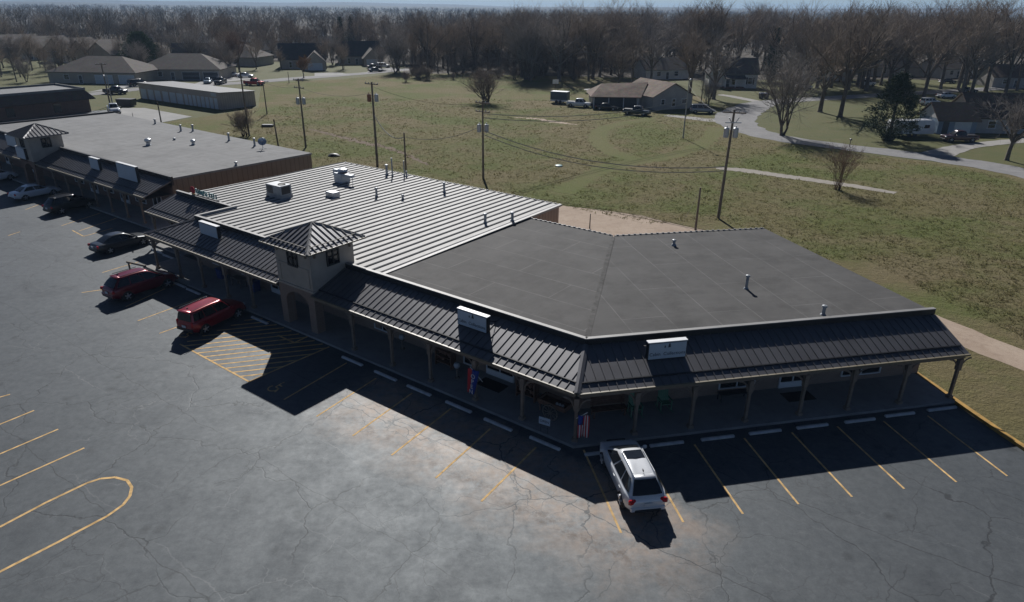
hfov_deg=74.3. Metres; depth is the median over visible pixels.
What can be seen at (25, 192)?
parked sedan
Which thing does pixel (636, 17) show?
bare tree
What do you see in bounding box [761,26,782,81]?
evergreen tree
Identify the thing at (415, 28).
bare tree
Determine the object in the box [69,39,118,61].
row house
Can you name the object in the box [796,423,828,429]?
wheel stop
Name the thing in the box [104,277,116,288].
rear window
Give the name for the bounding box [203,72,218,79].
door
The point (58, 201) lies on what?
side window
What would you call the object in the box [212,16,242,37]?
bare tree
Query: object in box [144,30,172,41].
house
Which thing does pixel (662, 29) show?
bare tree
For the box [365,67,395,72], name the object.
driveway
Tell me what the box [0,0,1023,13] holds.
hills
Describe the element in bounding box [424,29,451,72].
bare tree
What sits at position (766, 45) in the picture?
bare tree
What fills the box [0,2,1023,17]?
hills
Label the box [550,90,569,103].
box trailer
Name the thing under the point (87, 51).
bare tree
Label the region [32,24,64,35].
bare tree
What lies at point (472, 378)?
flag
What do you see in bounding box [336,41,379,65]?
tan house
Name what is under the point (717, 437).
wheel stop
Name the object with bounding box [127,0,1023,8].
sky
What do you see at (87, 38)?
row house
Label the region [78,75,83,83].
door
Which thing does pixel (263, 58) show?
duplex house
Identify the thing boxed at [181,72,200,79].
door
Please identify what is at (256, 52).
bare tree
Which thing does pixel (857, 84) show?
bare tree
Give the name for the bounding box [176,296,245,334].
parked suv
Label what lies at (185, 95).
roller door
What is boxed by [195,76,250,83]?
driveway
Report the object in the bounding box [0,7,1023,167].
ground
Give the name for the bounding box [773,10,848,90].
bare tree
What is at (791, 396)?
doormat
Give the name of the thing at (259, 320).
wheel stop
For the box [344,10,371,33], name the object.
bare tree
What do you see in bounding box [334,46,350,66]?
bare tree
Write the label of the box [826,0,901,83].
bare tree
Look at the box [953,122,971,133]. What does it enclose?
garage door
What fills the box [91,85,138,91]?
driveway
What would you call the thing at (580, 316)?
strip mall
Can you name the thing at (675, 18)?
bare tree
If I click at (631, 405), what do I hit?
rocking chair
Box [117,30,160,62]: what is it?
evergreen tree
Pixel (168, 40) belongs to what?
bare tree
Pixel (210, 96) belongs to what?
storage building
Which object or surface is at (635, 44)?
bare tree
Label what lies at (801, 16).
bare tree
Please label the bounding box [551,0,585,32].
bare tree
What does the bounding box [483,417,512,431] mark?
wheel stop
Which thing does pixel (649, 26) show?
bare tree
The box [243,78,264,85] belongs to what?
pickup truck
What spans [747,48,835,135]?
bare tree
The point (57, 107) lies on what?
window
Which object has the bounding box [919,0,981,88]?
bare tree
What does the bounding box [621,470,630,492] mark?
side window
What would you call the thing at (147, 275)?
side window
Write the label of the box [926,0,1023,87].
bare tree
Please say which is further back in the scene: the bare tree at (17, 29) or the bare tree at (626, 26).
the bare tree at (17, 29)
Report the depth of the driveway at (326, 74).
212.14 m
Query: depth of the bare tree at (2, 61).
194.57 m
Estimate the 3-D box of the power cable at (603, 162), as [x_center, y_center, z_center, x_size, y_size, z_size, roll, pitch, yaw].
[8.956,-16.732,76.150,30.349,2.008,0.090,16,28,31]
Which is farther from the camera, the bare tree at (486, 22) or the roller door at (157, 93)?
the bare tree at (486, 22)
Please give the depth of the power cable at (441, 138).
84.52 m
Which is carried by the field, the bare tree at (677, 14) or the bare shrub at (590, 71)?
the bare shrub at (590, 71)
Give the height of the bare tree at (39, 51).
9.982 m
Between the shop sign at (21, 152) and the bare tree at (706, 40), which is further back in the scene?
the bare tree at (706, 40)
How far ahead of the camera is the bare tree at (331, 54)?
244.35 m
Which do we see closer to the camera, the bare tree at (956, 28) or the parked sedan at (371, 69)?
the bare tree at (956, 28)
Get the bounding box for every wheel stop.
[173,281,186,287]
[186,288,200,294]
[251,316,268,324]
[341,356,362,365]
[374,370,396,381]
[406,384,431,396]
[445,400,471,412]
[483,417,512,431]
[529,435,560,450]
[584,451,599,455]
[649,440,683,447]
[700,434,734,440]
[748,428,781,434]
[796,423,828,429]
[844,417,875,423]
[884,411,914,417]
[927,406,956,411]
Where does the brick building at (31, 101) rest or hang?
on the parking lot
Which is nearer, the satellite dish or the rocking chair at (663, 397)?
the rocking chair at (663, 397)
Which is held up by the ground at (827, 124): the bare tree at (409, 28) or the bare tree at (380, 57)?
the bare tree at (380, 57)
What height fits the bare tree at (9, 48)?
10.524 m
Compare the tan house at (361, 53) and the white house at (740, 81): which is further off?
the tan house at (361, 53)
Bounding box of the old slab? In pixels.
[716,167,895,193]
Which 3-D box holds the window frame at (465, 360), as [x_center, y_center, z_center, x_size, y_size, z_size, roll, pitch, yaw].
[-2.536,2.929,40.199,0.900,2.000,0.100,17,28,33]
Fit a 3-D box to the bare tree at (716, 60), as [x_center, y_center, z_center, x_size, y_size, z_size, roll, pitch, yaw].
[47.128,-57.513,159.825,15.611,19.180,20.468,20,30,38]
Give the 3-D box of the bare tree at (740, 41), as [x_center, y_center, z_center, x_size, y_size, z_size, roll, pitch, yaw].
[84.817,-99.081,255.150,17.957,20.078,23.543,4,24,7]
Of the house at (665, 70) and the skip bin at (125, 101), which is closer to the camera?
the skip bin at (125, 101)
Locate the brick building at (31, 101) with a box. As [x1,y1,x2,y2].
[0,83,95,120]
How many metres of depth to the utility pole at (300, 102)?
100.58 m
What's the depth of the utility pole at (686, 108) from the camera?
111.97 m
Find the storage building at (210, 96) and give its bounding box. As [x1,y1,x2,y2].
[136,81,255,109]
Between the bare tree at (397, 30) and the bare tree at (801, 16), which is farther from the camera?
the bare tree at (397, 30)
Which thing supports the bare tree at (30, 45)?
on the ground at (827, 124)
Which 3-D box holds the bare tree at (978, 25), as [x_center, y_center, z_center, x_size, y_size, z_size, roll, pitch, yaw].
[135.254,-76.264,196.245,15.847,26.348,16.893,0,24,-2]
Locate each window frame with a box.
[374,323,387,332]
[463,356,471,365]
[718,381,747,389]
[840,367,881,376]
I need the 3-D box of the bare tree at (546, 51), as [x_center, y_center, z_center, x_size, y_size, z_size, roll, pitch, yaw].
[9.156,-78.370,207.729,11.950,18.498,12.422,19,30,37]
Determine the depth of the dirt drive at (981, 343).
44.17 m
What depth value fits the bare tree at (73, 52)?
212.44 m
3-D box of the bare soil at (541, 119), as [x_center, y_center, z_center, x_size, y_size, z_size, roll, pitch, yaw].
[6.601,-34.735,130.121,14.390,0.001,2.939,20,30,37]
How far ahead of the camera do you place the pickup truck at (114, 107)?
132.48 m
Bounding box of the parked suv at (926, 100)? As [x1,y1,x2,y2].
[920,97,940,104]
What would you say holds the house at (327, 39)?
on the wood floor
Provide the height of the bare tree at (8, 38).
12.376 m
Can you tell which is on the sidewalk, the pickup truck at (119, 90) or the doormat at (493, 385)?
the doormat at (493, 385)
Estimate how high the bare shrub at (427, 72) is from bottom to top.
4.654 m
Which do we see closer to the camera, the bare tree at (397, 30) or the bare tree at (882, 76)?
the bare tree at (882, 76)
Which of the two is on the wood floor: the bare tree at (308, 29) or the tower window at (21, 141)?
the bare tree at (308, 29)
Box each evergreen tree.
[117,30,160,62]
[336,16,347,40]
[346,16,358,40]
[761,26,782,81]
[861,71,926,141]
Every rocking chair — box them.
[626,393,643,418]
[654,389,673,413]
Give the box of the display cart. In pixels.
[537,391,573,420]
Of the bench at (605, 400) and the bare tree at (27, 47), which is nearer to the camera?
the bench at (605, 400)
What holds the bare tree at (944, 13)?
on the wood floor
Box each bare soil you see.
[311,129,428,164]
[515,117,576,124]
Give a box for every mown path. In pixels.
[553,127,723,194]
[585,119,653,159]
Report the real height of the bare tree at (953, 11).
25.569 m
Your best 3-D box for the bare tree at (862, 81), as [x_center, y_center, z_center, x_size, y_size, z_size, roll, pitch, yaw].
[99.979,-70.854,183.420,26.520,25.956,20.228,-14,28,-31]
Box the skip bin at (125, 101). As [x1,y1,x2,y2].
[115,98,135,105]
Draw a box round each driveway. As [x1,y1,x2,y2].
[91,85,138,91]
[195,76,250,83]
[315,72,348,75]
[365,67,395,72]
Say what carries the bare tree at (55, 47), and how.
on the ground at (827, 124)
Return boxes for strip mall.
[0,111,311,223]
[143,158,971,442]
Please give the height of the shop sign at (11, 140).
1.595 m
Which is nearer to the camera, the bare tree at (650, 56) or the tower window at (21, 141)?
the tower window at (21, 141)
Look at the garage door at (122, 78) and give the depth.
180.99 m
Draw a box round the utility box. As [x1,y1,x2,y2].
[261,124,273,126]
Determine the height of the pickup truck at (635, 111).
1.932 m
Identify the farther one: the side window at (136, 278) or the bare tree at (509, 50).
the bare tree at (509, 50)
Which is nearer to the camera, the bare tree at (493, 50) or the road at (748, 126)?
the road at (748, 126)
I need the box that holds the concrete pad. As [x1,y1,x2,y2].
[118,108,191,121]
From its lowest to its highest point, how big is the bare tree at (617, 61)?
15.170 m
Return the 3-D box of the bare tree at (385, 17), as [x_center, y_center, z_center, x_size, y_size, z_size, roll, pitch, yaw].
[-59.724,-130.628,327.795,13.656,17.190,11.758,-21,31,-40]
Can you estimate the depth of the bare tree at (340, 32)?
278.24 m
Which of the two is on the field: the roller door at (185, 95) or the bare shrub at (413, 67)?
the bare shrub at (413, 67)
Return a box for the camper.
[885,118,935,136]
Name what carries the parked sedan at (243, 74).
on the driveway at (234, 78)
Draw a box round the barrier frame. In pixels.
[126,261,145,267]
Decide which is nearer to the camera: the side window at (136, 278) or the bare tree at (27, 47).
the side window at (136, 278)
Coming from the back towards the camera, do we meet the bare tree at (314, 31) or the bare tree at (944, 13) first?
the bare tree at (314, 31)
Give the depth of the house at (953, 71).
221.16 m
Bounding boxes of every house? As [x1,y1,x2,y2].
[0,34,37,56]
[20,35,65,59]
[45,56,158,83]
[46,37,94,62]
[62,29,89,37]
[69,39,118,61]
[85,41,148,59]
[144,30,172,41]
[149,53,237,79]
[171,43,218,57]
[179,32,209,42]
[214,44,274,66]
[239,34,261,44]
[250,41,285,56]
[277,43,326,70]
[314,36,348,49]
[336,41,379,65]
[586,77,695,110]
[630,57,690,79]
[704,57,759,88]
[796,59,845,81]
[852,57,920,76]
[918,58,972,77]
[918,92,1023,133]
[976,64,1023,87]
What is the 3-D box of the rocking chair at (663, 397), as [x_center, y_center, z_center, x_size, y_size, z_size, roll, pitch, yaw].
[8.210,5.247,36.277,0.680,1.294,1.113,-4,24,-11]
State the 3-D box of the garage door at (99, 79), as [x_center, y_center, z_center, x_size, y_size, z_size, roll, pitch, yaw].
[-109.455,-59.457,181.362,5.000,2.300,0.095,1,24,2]
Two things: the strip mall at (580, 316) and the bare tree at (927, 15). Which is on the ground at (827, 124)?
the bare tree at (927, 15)
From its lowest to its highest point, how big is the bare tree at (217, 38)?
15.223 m
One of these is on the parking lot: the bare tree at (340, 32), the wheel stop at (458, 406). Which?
the wheel stop at (458, 406)
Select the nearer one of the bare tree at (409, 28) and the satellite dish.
the satellite dish
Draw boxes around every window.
[5,108,15,117]
[19,138,24,147]
[40,137,51,147]
[44,198,53,204]
[53,104,61,112]
[54,198,62,204]
[62,197,72,202]
[63,74,69,79]
[69,195,83,199]
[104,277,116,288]
[118,277,129,287]
[129,274,144,283]
[139,272,159,278]
[286,251,297,267]
[326,247,339,266]
[608,450,620,463]
[614,461,625,478]
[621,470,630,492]
[633,478,661,495]
[986,121,996,128]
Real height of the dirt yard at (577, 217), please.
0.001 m
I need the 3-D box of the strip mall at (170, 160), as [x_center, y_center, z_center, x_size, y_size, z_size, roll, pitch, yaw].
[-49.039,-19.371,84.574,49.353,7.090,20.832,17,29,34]
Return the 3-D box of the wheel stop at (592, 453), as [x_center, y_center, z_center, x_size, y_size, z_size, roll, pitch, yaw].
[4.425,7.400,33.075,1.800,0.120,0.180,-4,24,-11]
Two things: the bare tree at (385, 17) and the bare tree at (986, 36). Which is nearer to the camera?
the bare tree at (986, 36)
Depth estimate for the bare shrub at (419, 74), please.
199.62 m
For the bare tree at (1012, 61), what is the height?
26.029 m
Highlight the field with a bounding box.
[164,73,1023,443]
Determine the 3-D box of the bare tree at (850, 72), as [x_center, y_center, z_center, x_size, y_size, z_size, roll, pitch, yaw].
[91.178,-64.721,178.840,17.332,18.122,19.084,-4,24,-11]
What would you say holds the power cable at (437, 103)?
attached to the utility pole at (375, 98)
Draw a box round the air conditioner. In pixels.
[266,181,292,199]
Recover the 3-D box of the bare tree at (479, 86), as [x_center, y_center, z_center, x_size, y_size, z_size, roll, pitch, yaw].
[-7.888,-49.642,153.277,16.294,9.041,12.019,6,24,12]
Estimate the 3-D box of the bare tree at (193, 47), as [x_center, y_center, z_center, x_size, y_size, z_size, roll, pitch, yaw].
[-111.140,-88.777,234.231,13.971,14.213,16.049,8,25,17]
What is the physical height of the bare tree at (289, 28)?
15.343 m
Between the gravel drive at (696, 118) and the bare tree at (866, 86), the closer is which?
the gravel drive at (696, 118)
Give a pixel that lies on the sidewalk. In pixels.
(712, 413)
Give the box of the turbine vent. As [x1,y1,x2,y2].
[144,138,150,145]
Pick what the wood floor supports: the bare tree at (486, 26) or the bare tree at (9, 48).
the bare tree at (486, 26)
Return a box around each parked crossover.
[0,169,17,180]
[41,193,95,214]
[100,267,177,301]
[600,438,667,512]
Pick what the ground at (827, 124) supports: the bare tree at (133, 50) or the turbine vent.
the bare tree at (133, 50)
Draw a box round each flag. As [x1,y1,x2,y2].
[467,367,482,394]
[576,412,589,437]
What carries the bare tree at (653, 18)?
on the wood floor
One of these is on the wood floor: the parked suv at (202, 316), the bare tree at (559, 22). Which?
the bare tree at (559, 22)
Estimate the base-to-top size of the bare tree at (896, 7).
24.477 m
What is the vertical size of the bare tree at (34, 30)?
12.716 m
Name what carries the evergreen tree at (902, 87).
on the ground at (827, 124)
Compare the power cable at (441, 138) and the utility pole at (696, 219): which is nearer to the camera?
the utility pole at (696, 219)
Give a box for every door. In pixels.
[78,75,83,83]
[94,75,113,83]
[118,75,133,83]
[140,88,146,98]
[147,89,154,99]
[154,90,161,100]
[162,91,168,101]
[169,92,176,102]
[170,72,175,79]
[176,93,183,103]
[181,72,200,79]
[184,94,188,104]
[188,95,192,105]
[192,95,196,105]
[196,96,200,106]
[200,96,205,107]
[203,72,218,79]
[205,97,209,107]
[209,97,213,108]
[214,98,218,108]
[308,63,322,70]
[366,59,377,64]
[941,122,949,133]
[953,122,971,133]
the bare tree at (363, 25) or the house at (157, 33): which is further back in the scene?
the house at (157, 33)
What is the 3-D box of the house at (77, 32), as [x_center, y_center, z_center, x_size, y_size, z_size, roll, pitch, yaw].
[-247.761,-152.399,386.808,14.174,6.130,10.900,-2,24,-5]
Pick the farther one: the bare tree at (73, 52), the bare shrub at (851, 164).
the bare tree at (73, 52)
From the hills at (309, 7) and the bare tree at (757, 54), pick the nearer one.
the bare tree at (757, 54)
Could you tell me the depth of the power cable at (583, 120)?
95.56 m
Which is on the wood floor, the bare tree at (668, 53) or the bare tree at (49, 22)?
the bare tree at (668, 53)
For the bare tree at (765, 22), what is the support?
on the wood floor
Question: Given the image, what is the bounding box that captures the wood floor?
[0,7,1023,80]
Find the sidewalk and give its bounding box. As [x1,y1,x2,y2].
[0,161,954,447]
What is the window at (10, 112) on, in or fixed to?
in the brick building at (31, 101)
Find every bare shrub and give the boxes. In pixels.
[225,106,255,136]
[401,72,411,81]
[409,65,424,75]
[412,67,424,79]
[422,66,436,79]
[453,63,463,74]
[472,67,485,80]
[492,66,504,77]
[586,65,597,77]
[819,140,866,189]
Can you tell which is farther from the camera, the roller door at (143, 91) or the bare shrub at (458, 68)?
the bare shrub at (458, 68)
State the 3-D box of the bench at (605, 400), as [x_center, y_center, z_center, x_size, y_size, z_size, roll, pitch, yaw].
[5.120,5.550,35.740,1.900,1.100,0.563,-4,24,-11]
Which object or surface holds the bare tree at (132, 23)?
on the wood floor
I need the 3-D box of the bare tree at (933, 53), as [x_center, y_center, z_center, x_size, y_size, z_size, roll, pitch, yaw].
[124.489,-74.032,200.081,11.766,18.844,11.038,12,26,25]
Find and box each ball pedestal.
[399,334,404,349]
[453,362,459,378]
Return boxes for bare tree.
[0,15,12,33]
[0,34,23,56]
[0,39,23,70]
[0,49,7,76]
[1,49,25,76]
[2,20,24,33]
[10,57,36,81]
[13,33,37,64]
[17,27,40,70]
[23,17,40,33]
[30,12,42,27]
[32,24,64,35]
[32,37,45,67]
[32,44,50,70]
[35,19,59,35]
[37,13,61,35]
[37,57,58,73]
[42,31,69,64]
[42,39,71,65]
[48,27,88,61]
[59,22,76,36]
[63,43,80,60]
[70,26,97,55]
[85,15,111,38]
[108,31,124,52]
[109,22,130,40]
[118,35,150,61]
[121,16,142,30]
[125,16,156,34]
[134,31,176,54]
[138,12,157,37]
[150,26,173,48]
[151,47,169,57]
[157,29,178,52]
[160,17,180,27]
[164,18,174,32]
[169,26,211,52]
[175,11,197,29]
[176,14,204,30]
[181,18,197,36]
[195,18,218,41]
[196,28,246,61]
[198,34,233,58]
[202,13,246,36]
[209,45,239,63]
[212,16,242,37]
[215,23,237,43]
[216,20,255,71]
[239,22,257,42]
[244,35,265,68]
[246,9,278,37]
[249,26,266,49]
[255,18,291,58]
[265,34,278,53]
[269,45,287,68]
[273,17,295,42]
[276,19,296,42]
[279,18,301,39]
[287,25,312,42]
[294,54,313,77]
[295,24,323,42]
[299,26,317,42]
[314,36,334,68]
[317,21,331,33]
[318,31,340,64]
[324,19,348,40]
[332,37,348,69]
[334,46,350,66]
[343,11,359,39]
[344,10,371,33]
[354,8,381,40]
[359,22,387,42]
[360,15,379,34]
[370,45,386,68]
[373,30,411,73]
[374,21,412,70]
[375,15,398,37]
[378,16,396,33]
[382,19,416,63]
[400,13,425,57]
[403,25,422,64]
[405,12,425,62]
[407,9,453,67]
[412,16,435,63]
[423,24,451,66]
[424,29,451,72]
[429,20,466,72]
[438,11,471,65]
[443,63,509,102]
[445,34,481,70]
[453,14,493,71]
[453,17,469,66]
[458,19,491,58]
[468,11,488,52]
[468,20,503,69]
[475,13,500,59]
[479,11,499,53]
[481,13,513,67]
[482,14,507,61]
[492,6,570,75]
[493,17,519,66]
[497,6,544,76]
[498,7,555,79]
[499,12,559,80]
[503,4,549,63]
[507,10,536,75]
[507,14,554,77]
[524,0,598,80]
[525,8,572,72]
[532,13,556,76]
[545,23,590,73]
[547,3,578,60]
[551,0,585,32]
[564,1,609,80]
[565,8,594,79]
[566,7,622,78]
[580,17,635,76]
[590,13,618,65]
[592,8,635,74]
[595,0,639,73]
[599,36,646,82]
[605,0,669,61]
[606,4,631,24]
[608,24,642,77]
[611,24,651,82]
[612,11,642,73]
[618,8,689,56]
[620,7,679,55]
[627,17,676,78]
[632,3,670,56]
[646,14,685,56]
[651,17,672,53]
[653,4,716,44]
[662,15,704,56]
[665,4,700,21]
[665,10,687,55]
[667,23,716,91]
[669,7,689,56]
[672,2,705,38]
[677,0,724,77]
[677,4,736,70]
[681,2,737,75]
[684,0,747,53]
[684,21,750,99]
[693,76,720,104]
[719,15,751,55]
[724,14,754,53]
[726,0,766,57]
[731,4,788,58]
[740,1,773,56]
[743,1,780,54]
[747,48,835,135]
[748,2,790,69]
[751,4,840,83]
[752,10,800,68]
[754,1,819,30]
[759,28,826,82]
[762,9,797,71]
[768,0,850,40]
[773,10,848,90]
[785,9,874,111]
[786,3,816,50]
[792,3,849,63]
[793,18,848,87]
[794,5,915,116]
[822,10,864,87]
[825,25,883,89]
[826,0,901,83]
[831,8,902,86]
[832,1,875,23]
[835,4,934,91]
[846,1,911,88]
[862,0,918,81]
[878,14,949,87]
[879,8,910,85]
[883,0,926,20]
[889,16,981,97]
[890,0,923,24]
[890,0,964,72]
[893,14,945,72]
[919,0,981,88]
[920,0,972,33]
[923,26,954,77]
[924,20,951,82]
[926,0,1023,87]
[928,1,967,35]
[933,0,1023,81]
[940,0,1004,89]
[942,0,1009,92]
[949,1,1023,91]
[952,0,1000,84]
[967,3,1023,91]
[969,88,1023,160]
[976,0,1023,92]
[995,14,1020,63]
[997,9,1023,90]
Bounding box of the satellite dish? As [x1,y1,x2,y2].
[258,137,266,148]
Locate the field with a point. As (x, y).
(990, 389)
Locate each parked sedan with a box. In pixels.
[7,184,61,200]
[87,231,148,254]
[203,77,212,83]
[236,72,253,77]
[366,64,379,68]
[367,67,382,71]
[595,103,618,110]
[936,92,956,98]
[938,78,956,83]
[958,87,978,91]
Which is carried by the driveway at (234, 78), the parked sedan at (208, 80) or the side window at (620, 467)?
the parked sedan at (208, 80)
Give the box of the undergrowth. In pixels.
[386,47,631,75]
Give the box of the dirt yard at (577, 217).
[558,206,704,236]
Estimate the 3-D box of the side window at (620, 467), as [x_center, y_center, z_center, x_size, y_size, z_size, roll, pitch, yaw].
[4.792,7.369,29.985,0.222,0.497,0.982,-3,24,-8]
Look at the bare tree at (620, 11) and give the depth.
254.53 m
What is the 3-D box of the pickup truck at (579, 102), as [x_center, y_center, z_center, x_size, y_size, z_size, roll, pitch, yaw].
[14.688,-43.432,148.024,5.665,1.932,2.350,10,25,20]
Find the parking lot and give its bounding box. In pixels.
[0,110,1023,601]
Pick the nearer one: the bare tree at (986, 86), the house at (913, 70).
the bare tree at (986, 86)
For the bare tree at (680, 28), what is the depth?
230.59 m
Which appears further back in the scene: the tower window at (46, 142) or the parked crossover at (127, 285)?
the tower window at (46, 142)
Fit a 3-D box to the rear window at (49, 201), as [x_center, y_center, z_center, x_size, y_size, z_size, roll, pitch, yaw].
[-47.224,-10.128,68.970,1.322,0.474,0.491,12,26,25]
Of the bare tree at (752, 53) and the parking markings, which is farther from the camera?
the bare tree at (752, 53)
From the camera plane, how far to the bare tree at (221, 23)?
287.45 m
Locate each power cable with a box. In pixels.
[377,88,481,104]
[406,128,476,139]
[483,130,724,167]
[483,134,724,172]
[484,99,684,116]
[484,103,685,121]
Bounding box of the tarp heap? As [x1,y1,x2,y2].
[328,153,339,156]
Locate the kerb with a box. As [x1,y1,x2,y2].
[915,372,1023,450]
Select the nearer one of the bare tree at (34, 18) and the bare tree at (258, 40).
the bare tree at (258, 40)
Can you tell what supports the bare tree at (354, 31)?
on the wood floor
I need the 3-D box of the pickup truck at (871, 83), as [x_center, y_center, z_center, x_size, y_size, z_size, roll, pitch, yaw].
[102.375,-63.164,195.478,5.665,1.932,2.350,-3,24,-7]
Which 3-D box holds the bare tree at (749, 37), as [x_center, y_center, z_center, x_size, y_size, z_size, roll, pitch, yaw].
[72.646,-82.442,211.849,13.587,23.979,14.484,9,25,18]
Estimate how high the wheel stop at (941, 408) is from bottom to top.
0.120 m
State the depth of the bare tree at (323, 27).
385.19 m
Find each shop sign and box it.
[4,134,16,146]
[15,146,28,161]
[89,156,108,170]
[116,161,145,182]
[198,220,227,238]
[457,306,496,333]
[642,337,687,359]
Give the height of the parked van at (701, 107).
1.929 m
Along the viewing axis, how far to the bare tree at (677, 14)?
317.49 m
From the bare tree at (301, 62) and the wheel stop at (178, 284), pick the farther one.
the bare tree at (301, 62)
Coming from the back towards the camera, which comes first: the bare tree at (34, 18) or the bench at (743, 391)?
the bare tree at (34, 18)
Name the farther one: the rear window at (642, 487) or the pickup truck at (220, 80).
the pickup truck at (220, 80)
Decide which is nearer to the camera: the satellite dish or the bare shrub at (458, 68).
the satellite dish
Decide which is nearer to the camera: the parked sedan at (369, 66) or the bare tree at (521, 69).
the bare tree at (521, 69)
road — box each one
[89,69,408,94]
[713,87,1023,178]
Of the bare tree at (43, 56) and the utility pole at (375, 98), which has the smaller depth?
the utility pole at (375, 98)
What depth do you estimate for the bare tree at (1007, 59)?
203.72 m
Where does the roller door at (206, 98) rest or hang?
in the storage building at (210, 96)
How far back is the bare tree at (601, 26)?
218.27 m
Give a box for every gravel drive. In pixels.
[665,115,714,121]
[720,94,758,101]
[922,138,1023,155]
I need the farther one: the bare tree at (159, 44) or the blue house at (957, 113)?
the bare tree at (159, 44)
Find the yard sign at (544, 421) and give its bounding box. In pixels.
[539,416,549,433]
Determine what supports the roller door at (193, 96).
in the storage building at (210, 96)
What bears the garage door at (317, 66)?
in the tan house at (292, 52)
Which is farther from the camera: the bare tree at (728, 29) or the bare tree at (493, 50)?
the bare tree at (493, 50)
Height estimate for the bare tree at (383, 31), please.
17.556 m
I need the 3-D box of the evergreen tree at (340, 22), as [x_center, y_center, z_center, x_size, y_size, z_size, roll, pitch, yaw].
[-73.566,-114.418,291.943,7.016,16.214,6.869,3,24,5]
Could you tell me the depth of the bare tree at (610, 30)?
212.75 m
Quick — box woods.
[0,2,1023,63]
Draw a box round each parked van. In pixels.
[127,78,144,86]
[689,103,715,113]
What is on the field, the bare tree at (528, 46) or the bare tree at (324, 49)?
the bare tree at (528, 46)
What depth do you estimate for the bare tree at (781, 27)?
230.70 m
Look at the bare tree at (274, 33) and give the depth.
267.89 m
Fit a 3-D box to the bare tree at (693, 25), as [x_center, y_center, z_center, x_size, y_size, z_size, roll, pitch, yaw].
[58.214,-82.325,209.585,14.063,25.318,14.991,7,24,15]
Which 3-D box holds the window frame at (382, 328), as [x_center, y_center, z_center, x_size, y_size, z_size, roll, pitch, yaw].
[-8.504,1.085,44.167,1.500,1.900,0.100,17,28,33]
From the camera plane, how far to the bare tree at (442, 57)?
237.51 m
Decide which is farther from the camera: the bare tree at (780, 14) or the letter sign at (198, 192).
the bare tree at (780, 14)
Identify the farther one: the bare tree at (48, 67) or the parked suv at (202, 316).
the bare tree at (48, 67)
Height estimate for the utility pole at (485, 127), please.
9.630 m
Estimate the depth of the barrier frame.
54.38 m
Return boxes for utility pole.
[7,47,16,81]
[95,63,110,102]
[102,75,112,102]
[239,70,249,135]
[262,80,267,113]
[273,119,278,145]
[293,78,306,147]
[365,82,378,165]
[403,133,406,172]
[475,100,489,178]
[682,79,691,137]
[694,187,700,229]
[717,110,745,218]
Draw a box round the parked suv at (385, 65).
[377,62,389,67]
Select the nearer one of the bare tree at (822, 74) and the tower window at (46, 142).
the tower window at (46, 142)
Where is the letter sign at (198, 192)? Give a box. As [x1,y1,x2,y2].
[190,186,219,201]
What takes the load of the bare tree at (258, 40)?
on the ground at (827, 124)
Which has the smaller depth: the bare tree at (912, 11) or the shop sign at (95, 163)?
the shop sign at (95, 163)
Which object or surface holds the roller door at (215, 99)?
in the storage building at (210, 96)
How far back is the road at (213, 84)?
198.96 m
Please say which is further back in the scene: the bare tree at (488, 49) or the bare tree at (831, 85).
the bare tree at (488, 49)
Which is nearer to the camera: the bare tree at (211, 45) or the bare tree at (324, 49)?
the bare tree at (211, 45)
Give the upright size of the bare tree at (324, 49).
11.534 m
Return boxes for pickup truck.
[102,86,127,94]
[106,103,120,112]
[214,77,226,84]
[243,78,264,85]
[566,98,591,107]
[622,105,650,115]
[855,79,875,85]
[940,130,979,142]
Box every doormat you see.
[477,377,507,392]
[780,390,815,401]
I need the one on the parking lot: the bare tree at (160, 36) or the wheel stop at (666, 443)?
the wheel stop at (666, 443)
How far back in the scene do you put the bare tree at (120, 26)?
310.48 m
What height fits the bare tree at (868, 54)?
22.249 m
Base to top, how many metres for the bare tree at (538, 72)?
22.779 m
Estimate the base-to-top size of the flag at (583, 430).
1.445 m
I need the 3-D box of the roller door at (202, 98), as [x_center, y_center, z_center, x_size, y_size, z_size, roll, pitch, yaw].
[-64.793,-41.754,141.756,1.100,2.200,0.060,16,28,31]
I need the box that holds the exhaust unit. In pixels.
[333,168,354,183]
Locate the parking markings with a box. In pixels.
[0,205,1007,571]
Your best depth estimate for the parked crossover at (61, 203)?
69.70 m
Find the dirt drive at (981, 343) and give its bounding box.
[936,315,1023,370]
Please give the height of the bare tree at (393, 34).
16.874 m
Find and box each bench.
[590,394,627,418]
[717,388,746,402]
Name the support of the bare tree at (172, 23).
on the wood floor
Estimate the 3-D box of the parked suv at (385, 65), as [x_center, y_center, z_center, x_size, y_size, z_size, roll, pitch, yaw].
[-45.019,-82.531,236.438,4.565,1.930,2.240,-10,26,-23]

